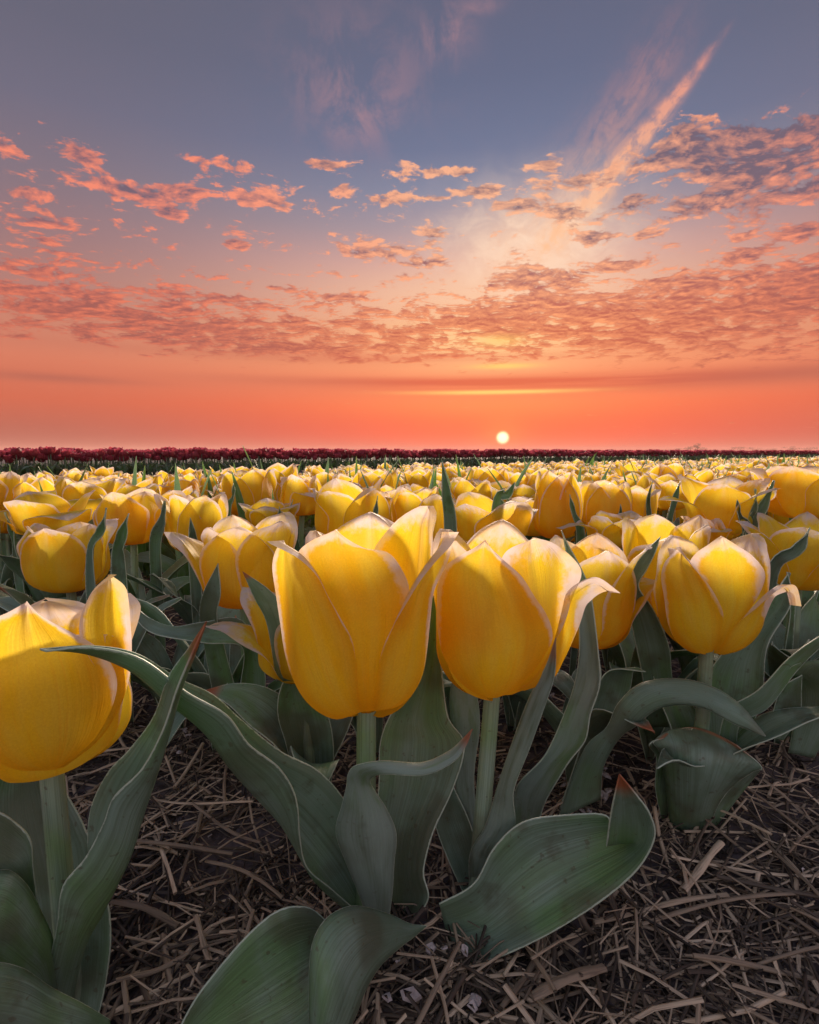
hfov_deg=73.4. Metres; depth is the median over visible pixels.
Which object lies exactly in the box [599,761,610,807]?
straw stalk
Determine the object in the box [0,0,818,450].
sky
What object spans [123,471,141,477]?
yellow tulip
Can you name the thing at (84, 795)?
straw stalk
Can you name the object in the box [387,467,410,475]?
yellow tulip
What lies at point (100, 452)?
red tulip
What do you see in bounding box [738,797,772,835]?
straw stalk
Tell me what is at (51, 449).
red tulip
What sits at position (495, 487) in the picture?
yellow tulip
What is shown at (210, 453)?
red tulip
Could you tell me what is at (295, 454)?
red tulip
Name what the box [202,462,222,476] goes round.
yellow tulip
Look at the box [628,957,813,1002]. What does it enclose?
straw stalk
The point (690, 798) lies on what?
leaf
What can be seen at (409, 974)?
straw stalk
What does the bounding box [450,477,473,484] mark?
yellow tulip
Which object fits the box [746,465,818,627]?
yellow tulip
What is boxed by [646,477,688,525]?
yellow tulip
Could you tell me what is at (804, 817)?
straw stalk
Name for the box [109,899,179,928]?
straw stalk
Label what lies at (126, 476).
yellow tulip
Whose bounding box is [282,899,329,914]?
straw stalk
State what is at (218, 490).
yellow tulip
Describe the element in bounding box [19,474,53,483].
yellow tulip
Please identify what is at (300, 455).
red tulip
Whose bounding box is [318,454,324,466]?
red tulip
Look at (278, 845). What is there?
straw stalk
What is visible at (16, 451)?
red tulip
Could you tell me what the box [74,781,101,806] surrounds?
straw stalk
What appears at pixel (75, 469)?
yellow tulip
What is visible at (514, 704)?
tulip shoot
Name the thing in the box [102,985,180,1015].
straw stalk
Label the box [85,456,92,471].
red tulip
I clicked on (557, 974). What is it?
straw stalk
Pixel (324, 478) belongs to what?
yellow tulip
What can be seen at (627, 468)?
yellow tulip
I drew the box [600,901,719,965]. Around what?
straw stalk
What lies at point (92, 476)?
yellow tulip
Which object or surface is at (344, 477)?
yellow tulip
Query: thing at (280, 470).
yellow tulip
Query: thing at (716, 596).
yellow tulip
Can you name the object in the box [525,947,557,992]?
straw stalk
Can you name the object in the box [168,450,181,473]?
red tulip
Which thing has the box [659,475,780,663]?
yellow tulip
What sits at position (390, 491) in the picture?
yellow tulip
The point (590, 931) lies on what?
straw stalk
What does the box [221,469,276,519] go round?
yellow tulip
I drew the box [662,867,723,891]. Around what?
straw stalk
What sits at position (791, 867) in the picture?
straw stalk
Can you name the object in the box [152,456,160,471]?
red tulip
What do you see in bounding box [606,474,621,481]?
yellow tulip
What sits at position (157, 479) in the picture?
yellow tulip
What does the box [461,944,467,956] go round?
shell chip
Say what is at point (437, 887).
straw stalk
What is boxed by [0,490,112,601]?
yellow tulip
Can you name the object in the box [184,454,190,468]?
red tulip
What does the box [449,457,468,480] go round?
yellow tulip
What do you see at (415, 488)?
yellow tulip
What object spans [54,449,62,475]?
red tulip
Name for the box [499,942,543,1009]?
straw stalk
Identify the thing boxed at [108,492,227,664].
yellow tulip
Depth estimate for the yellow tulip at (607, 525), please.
0.62 m
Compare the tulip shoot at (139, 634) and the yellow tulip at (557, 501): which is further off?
the yellow tulip at (557, 501)
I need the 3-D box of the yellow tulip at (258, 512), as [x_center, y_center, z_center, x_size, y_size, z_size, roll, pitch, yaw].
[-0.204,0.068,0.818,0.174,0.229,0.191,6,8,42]
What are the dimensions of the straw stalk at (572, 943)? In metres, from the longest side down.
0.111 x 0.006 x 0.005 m
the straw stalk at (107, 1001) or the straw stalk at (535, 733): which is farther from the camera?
the straw stalk at (535, 733)
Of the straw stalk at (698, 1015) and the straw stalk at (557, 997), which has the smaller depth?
the straw stalk at (698, 1015)
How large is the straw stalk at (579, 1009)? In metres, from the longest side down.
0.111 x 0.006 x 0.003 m
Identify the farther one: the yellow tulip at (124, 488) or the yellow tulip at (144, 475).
the yellow tulip at (144, 475)
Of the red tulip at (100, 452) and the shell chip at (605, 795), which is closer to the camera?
the shell chip at (605, 795)
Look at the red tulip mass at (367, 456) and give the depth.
9.79 m
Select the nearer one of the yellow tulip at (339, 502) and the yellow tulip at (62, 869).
the yellow tulip at (62, 869)
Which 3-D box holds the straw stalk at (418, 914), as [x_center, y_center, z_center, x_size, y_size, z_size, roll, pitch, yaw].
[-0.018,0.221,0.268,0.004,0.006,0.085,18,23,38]
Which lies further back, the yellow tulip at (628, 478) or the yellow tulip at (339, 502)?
the yellow tulip at (628, 478)
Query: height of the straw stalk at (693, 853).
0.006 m
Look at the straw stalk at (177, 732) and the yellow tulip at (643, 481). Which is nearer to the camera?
the straw stalk at (177, 732)
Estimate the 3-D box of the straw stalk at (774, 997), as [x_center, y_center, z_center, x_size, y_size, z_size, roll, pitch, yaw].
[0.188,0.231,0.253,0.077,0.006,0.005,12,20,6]
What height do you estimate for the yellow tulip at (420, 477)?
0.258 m
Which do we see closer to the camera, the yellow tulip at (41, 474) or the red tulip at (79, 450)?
the yellow tulip at (41, 474)
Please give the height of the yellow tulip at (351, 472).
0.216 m
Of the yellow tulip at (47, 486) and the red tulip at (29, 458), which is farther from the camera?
the red tulip at (29, 458)
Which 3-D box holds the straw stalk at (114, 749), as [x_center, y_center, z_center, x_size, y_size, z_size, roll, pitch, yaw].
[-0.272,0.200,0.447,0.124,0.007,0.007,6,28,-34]
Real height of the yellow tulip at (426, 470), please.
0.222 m
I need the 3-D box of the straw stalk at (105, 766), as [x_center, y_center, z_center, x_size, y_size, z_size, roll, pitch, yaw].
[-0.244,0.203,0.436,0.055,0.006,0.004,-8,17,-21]
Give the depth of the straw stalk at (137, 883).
0.33 m
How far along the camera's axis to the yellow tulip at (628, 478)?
1.33 m
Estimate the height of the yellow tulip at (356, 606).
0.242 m
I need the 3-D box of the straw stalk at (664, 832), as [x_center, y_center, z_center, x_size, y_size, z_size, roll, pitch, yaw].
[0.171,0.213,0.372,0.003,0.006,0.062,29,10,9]
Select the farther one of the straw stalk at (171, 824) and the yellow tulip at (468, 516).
the yellow tulip at (468, 516)
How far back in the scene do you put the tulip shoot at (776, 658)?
0.50 m
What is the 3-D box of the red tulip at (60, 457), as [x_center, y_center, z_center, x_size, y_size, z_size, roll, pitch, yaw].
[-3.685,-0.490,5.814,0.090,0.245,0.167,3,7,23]
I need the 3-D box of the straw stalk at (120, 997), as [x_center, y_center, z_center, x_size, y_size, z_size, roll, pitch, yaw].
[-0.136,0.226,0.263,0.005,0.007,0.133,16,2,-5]
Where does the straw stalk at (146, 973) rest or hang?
on the ground
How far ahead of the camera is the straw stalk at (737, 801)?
0.48 m
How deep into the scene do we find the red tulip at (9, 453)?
5.58 m
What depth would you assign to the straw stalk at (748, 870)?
0.33 m
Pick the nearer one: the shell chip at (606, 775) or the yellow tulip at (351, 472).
the shell chip at (606, 775)
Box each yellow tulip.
[0,471,28,615]
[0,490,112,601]
[0,508,169,725]
[0,509,15,589]
[0,574,206,1023]
[1,460,89,543]
[15,483,30,595]
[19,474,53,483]
[36,471,68,484]
[40,506,472,1023]
[47,466,88,480]
[54,476,127,590]
[58,488,189,649]
[59,468,83,474]
[86,466,121,476]
[88,474,104,478]
[98,475,128,482]
[98,477,125,483]
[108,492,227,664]
[114,473,131,479]
[116,458,157,571]
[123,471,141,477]
[126,466,172,491]
[126,512,297,732]
[138,463,198,599]
[142,467,145,480]
[142,543,149,577]
[146,470,179,481]
[147,533,178,596]
[159,468,211,496]
[200,472,223,497]
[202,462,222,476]
[203,466,235,476]
[206,571,352,782]
[209,470,238,516]
[213,483,220,495]
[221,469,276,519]
[228,483,299,526]
[243,446,314,528]
[272,489,298,525]
[274,482,312,534]
[279,474,321,551]
[297,475,314,538]
[301,466,335,476]
[304,457,328,535]
[304,472,336,536]
[307,458,399,530]
[310,478,391,533]
[337,456,357,481]
[337,469,354,476]
[351,468,402,489]
[380,485,411,520]
[382,486,443,539]
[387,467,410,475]
[397,456,432,487]
[410,466,441,494]
[412,466,428,472]
[429,470,455,504]
[433,469,436,540]
[433,519,655,961]
[436,473,441,480]
[439,462,537,542]
[440,464,491,499]
[441,462,466,481]
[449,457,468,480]
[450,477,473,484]
[453,466,508,482]
[473,458,532,502]
[487,468,575,541]
[500,467,551,540]
[508,458,546,484]
[515,533,764,814]
[519,466,559,539]
[532,469,584,543]
[557,510,641,674]
[565,529,585,543]
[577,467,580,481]
[578,460,613,485]
[580,480,632,550]
[581,472,603,481]
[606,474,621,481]
[611,463,649,476]
[611,470,666,517]
[619,514,710,761]
[628,457,692,517]
[630,481,679,521]
[631,471,681,514]
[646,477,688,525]
[653,533,818,768]
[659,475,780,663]
[665,516,731,680]
[667,455,723,482]
[673,469,727,523]
[723,465,768,482]
[725,462,758,471]
[727,534,740,540]
[736,512,818,747]
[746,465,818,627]
[747,466,757,479]
[768,511,788,524]
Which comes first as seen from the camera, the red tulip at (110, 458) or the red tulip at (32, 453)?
the red tulip at (32, 453)
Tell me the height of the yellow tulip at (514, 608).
0.231 m
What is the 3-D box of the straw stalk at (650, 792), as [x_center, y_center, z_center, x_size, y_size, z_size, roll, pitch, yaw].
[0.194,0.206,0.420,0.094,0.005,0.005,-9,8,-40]
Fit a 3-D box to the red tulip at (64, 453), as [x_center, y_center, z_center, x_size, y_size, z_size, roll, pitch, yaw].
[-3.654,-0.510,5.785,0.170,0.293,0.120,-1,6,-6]
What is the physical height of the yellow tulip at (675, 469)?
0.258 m
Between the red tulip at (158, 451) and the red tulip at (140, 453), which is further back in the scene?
the red tulip at (158, 451)
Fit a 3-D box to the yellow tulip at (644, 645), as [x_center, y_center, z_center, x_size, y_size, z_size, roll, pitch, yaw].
[0.195,0.112,0.455,0.128,0.220,0.136,5,8,41]
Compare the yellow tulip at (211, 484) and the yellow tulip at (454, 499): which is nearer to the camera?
the yellow tulip at (454, 499)
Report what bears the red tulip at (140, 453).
on the ground
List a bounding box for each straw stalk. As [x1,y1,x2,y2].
[67,761,116,780]
[70,791,96,799]
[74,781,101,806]
[79,786,174,812]
[100,903,145,1010]
[101,960,121,1013]
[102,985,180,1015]
[103,752,120,757]
[104,747,130,751]
[107,886,170,1020]
[109,850,188,905]
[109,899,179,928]
[109,916,181,967]
[111,823,196,899]
[111,933,134,958]
[116,951,188,982]
[117,887,226,917]
[123,857,161,876]
[136,839,232,855]
[148,988,186,1023]
[149,798,253,804]
[149,831,176,894]
[150,796,181,834]
[165,754,219,797]
[170,846,299,865]
[173,742,204,788]
[175,724,193,734]
[178,811,211,885]
[191,802,261,843]
[193,914,210,963]
[195,792,208,833]
[201,920,210,980]
[205,859,283,898]
[207,798,256,822]
[222,764,227,812]
[238,838,285,879]
[244,909,254,936]
[271,869,305,886]
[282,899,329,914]
[300,882,317,886]
[356,1013,414,1020]
[361,984,370,1023]
[364,960,411,1023]
[367,982,380,1007]
[370,950,480,988]
[371,1009,377,1023]
[376,992,380,1023]
[409,903,427,923]
[414,941,461,1023]
[427,885,451,888]
[440,994,469,1022]
[482,967,493,1023]
[488,912,610,1023]
[495,964,536,1021]
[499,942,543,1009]
[505,731,554,735]
[508,980,609,1014]
[520,949,612,1012]
[521,749,547,772]
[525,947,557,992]
[530,963,606,1001]
[549,930,556,1021]
[568,998,587,1023]
[579,914,595,936]
[579,942,669,976]
[593,892,729,924]
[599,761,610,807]
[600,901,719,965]
[607,897,649,1023]
[617,888,640,909]
[626,732,747,811]
[627,778,771,834]
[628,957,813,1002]
[640,892,811,925]
[642,788,654,800]
[652,801,674,851]
[653,772,765,845]
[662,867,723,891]
[671,855,818,877]
[678,840,724,893]
[681,818,711,884]
[685,849,781,891]
[692,953,816,981]
[695,1003,700,1023]
[704,872,789,911]
[705,819,759,860]
[715,945,818,983]
[717,874,818,898]
[731,982,818,1013]
[732,810,808,931]
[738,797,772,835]
[745,872,760,932]
[746,787,818,845]
[752,780,804,796]
[752,827,818,896]
[758,825,812,885]
[783,910,818,938]
[788,824,818,853]
[790,899,818,918]
[792,794,818,829]
[795,916,818,935]
[797,1008,805,1023]
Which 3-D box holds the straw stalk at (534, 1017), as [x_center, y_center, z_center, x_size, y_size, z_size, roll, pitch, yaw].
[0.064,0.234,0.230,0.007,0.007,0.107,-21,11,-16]
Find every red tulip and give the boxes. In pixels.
[0,450,5,471]
[1,455,15,471]
[5,447,33,474]
[6,450,18,471]
[12,454,23,470]
[18,450,28,472]
[26,456,32,473]
[27,448,39,471]
[27,449,39,475]
[35,453,45,471]
[37,446,49,468]
[40,448,52,472]
[41,446,55,474]
[51,455,61,474]
[52,450,71,469]
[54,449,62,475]
[56,454,67,470]
[69,452,76,468]
[74,448,83,467]
[75,453,86,470]
[80,451,95,470]
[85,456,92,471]
[92,453,102,468]
[96,449,105,468]
[105,455,113,467]
[106,447,117,471]
[106,448,119,466]
[114,448,126,470]
[118,450,132,472]
[122,456,130,472]
[126,450,138,470]
[136,451,148,474]
[141,453,152,474]
[142,450,154,473]
[152,448,162,471]
[152,455,157,473]
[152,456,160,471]
[160,450,171,472]
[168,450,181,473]
[171,453,176,471]
[176,448,185,469]
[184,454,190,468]
[187,449,204,467]
[190,452,200,469]
[197,447,206,472]
[201,450,214,469]
[206,450,220,469]
[211,452,221,470]
[212,454,219,471]
[220,449,228,467]
[223,451,232,467]
[227,449,233,465]
[230,450,241,467]
[233,455,239,467]
[234,449,242,466]
[237,452,244,466]
[240,449,253,467]
[247,449,257,469]
[254,449,264,468]
[258,447,267,469]
[261,452,267,469]
[269,449,276,464]
[276,452,281,462]
[289,451,299,464]
[296,449,302,470]
[298,453,303,470]
[303,450,308,467]
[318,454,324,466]
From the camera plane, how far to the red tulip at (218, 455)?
6.76 m
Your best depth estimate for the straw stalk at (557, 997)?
0.26 m
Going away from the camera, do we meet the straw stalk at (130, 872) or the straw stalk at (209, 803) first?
the straw stalk at (130, 872)
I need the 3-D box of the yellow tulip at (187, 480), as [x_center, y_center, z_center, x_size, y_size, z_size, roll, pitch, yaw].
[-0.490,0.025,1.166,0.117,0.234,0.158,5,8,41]
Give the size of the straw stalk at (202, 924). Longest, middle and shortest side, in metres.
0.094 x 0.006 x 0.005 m
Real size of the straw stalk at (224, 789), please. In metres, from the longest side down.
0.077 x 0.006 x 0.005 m
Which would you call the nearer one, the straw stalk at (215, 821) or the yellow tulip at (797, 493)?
the straw stalk at (215, 821)
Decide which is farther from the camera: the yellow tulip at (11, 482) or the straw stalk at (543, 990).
the yellow tulip at (11, 482)
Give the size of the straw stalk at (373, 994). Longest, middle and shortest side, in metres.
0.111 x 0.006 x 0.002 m
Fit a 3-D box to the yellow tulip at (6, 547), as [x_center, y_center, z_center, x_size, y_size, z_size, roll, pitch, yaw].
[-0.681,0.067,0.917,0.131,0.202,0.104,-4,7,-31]
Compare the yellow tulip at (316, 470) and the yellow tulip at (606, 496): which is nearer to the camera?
the yellow tulip at (606, 496)
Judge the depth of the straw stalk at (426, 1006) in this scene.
0.24 m
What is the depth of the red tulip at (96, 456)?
5.96 m
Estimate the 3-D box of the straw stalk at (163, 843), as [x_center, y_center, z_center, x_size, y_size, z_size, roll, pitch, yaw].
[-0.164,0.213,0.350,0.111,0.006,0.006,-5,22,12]
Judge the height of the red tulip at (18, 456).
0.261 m
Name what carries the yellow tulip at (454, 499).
on the ground
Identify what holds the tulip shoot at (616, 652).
on the ground
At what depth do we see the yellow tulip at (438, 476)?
1.63 m
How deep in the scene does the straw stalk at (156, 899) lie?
0.31 m
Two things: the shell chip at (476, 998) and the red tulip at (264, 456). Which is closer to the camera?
the shell chip at (476, 998)
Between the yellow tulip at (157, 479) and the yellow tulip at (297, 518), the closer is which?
the yellow tulip at (297, 518)
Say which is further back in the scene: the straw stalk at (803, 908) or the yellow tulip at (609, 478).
the yellow tulip at (609, 478)
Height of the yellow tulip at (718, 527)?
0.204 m
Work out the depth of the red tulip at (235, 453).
6.87 m
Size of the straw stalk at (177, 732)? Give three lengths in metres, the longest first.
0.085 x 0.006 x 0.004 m
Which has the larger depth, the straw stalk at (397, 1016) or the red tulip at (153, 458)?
the red tulip at (153, 458)
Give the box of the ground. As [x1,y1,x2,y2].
[0,455,818,1023]
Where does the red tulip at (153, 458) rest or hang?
on the ground
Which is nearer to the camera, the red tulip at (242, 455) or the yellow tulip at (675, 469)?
the yellow tulip at (675, 469)
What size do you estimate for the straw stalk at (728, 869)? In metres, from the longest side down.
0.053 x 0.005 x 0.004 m
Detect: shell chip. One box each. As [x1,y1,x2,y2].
[382,992,392,1002]
[400,986,421,1003]
[425,942,436,955]
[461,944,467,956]
[467,999,477,1012]
[468,993,481,1006]
[601,790,607,799]
[602,771,611,779]
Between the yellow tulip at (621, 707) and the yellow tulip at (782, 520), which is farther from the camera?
the yellow tulip at (782, 520)
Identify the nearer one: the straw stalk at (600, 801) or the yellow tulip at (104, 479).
the straw stalk at (600, 801)
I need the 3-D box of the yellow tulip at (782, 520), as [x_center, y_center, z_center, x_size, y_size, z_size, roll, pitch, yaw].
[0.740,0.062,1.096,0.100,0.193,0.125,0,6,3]
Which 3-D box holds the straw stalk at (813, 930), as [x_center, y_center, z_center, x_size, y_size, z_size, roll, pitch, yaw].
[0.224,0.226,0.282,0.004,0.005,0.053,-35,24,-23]
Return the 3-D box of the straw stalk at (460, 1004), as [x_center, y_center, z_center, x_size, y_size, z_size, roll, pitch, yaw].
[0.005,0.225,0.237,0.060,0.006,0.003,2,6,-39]
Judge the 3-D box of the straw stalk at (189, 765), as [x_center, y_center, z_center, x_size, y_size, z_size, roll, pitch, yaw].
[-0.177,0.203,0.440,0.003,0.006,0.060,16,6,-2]
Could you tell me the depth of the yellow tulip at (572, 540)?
0.93 m
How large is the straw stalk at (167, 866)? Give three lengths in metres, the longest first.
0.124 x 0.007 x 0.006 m
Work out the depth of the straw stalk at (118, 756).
0.46 m
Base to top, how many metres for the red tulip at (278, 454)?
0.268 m
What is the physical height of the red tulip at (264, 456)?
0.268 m
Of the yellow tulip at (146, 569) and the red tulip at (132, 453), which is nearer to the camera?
the yellow tulip at (146, 569)
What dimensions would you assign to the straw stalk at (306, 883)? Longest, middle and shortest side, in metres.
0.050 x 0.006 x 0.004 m
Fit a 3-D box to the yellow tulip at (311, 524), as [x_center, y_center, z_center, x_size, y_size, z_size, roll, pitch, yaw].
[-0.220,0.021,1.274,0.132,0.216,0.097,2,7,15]
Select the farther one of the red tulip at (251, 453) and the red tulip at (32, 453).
the red tulip at (251, 453)
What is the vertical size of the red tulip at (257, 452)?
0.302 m
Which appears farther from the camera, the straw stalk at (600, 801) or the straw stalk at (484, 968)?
the straw stalk at (600, 801)
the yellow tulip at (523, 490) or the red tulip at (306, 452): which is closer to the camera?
the yellow tulip at (523, 490)
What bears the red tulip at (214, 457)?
on the ground
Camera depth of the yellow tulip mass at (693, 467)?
2.60 m
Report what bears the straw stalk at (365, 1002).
on the ground
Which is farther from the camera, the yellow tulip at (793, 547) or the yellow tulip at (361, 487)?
the yellow tulip at (361, 487)
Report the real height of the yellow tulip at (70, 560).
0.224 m
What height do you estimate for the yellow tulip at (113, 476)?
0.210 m
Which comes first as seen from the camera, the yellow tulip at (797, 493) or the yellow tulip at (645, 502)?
the yellow tulip at (797, 493)
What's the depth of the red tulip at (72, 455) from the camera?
5.86 m
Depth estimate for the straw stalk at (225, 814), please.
0.39 m
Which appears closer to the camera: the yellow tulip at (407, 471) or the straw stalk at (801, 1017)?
the straw stalk at (801, 1017)
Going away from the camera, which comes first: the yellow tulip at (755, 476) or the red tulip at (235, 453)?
the yellow tulip at (755, 476)
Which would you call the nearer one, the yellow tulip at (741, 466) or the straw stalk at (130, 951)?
the straw stalk at (130, 951)
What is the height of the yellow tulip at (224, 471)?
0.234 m
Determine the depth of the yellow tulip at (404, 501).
0.64 m
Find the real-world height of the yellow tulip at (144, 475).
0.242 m
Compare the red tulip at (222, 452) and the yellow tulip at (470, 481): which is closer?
the yellow tulip at (470, 481)
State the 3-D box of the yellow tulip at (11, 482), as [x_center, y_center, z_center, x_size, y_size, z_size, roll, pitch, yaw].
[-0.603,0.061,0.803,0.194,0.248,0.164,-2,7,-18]
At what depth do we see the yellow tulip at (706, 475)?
1.31 m
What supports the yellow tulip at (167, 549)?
on the ground
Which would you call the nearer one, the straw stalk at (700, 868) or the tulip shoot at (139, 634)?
the straw stalk at (700, 868)
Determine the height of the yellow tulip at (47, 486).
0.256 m
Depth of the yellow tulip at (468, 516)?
0.55 m
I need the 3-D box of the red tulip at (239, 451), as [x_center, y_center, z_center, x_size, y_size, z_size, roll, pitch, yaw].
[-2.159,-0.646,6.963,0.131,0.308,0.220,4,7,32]
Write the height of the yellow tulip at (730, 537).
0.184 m
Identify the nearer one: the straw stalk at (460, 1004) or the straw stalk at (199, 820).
the straw stalk at (460, 1004)
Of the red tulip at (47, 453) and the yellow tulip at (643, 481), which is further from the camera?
the red tulip at (47, 453)
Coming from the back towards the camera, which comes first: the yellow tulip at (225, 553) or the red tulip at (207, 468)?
the red tulip at (207, 468)
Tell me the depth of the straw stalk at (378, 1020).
0.24 m
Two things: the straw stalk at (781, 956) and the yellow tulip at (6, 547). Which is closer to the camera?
the straw stalk at (781, 956)
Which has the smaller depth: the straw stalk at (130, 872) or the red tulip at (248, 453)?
the straw stalk at (130, 872)
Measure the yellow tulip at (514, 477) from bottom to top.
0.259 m
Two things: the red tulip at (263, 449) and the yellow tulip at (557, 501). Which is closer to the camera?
the yellow tulip at (557, 501)
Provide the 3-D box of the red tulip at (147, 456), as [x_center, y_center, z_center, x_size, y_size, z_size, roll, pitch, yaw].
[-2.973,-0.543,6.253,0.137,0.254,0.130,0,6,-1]
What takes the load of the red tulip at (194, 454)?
on the ground
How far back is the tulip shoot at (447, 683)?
0.45 m
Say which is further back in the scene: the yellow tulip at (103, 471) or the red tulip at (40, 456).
the red tulip at (40, 456)
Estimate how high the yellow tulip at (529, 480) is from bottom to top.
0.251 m
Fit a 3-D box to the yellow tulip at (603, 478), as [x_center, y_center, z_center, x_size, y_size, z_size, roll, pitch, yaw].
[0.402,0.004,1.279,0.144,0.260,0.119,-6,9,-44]
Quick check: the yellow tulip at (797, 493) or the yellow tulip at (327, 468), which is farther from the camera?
the yellow tulip at (327, 468)
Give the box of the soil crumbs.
[69,590,818,1023]
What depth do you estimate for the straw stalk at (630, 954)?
0.28 m
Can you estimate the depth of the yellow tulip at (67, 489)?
0.84 m
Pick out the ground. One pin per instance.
(216, 837)
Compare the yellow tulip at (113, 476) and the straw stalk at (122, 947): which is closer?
the straw stalk at (122, 947)
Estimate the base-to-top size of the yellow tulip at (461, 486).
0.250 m
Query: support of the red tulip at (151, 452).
on the ground
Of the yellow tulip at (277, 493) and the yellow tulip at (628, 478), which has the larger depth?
the yellow tulip at (628, 478)
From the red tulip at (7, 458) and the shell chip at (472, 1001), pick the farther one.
the red tulip at (7, 458)
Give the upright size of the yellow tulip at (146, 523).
0.225 m
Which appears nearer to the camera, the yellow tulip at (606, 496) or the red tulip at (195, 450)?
the yellow tulip at (606, 496)
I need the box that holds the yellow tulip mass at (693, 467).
[172,453,818,479]
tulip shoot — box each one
[102,597,181,753]
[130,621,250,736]
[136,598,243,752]
[351,669,444,757]
[443,674,450,720]
[502,670,573,733]
[609,644,718,668]
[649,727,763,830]
[764,591,818,741]
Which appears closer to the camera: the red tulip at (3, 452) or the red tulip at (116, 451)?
the red tulip at (3, 452)
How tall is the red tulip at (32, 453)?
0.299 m
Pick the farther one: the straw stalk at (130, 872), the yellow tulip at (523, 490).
the yellow tulip at (523, 490)
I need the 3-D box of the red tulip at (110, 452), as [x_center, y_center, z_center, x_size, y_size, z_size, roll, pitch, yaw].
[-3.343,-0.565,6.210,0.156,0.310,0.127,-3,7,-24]
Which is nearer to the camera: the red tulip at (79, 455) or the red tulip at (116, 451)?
the red tulip at (79, 455)
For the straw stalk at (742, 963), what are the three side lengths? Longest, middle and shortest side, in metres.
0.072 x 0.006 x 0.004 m
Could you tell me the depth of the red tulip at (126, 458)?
6.16 m
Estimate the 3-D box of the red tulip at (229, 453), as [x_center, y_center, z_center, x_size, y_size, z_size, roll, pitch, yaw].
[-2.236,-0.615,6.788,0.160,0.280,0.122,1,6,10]
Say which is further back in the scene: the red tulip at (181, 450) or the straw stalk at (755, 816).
the red tulip at (181, 450)
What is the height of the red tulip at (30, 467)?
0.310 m
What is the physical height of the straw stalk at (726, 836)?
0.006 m
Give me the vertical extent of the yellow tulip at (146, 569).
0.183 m
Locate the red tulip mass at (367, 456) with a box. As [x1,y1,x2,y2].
[0,447,818,471]
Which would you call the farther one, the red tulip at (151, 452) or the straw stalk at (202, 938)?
the red tulip at (151, 452)
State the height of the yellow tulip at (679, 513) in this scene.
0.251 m
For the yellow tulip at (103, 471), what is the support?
on the ground
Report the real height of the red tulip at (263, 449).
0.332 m
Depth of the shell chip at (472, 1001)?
0.25 m
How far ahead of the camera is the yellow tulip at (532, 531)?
0.87 m
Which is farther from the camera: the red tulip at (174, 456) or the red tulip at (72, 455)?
the red tulip at (174, 456)
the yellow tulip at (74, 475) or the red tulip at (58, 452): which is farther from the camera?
the red tulip at (58, 452)
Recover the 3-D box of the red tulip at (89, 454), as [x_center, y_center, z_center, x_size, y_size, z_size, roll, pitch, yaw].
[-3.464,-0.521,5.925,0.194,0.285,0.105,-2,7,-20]
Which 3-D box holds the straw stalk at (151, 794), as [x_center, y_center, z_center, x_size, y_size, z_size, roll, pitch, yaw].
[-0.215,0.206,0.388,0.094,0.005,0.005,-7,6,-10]
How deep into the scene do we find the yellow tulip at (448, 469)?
1.37 m
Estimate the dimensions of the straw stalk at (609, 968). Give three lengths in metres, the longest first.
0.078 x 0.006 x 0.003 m
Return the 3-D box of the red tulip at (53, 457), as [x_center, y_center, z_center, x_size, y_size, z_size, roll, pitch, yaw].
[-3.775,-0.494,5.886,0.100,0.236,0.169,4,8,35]
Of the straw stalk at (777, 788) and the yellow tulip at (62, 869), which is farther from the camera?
the straw stalk at (777, 788)
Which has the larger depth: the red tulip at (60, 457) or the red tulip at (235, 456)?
the red tulip at (235, 456)
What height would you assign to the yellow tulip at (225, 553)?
0.221 m
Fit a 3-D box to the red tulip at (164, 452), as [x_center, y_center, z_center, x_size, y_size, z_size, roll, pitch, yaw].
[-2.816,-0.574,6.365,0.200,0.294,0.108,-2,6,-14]
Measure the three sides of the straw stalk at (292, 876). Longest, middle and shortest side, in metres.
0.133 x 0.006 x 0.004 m

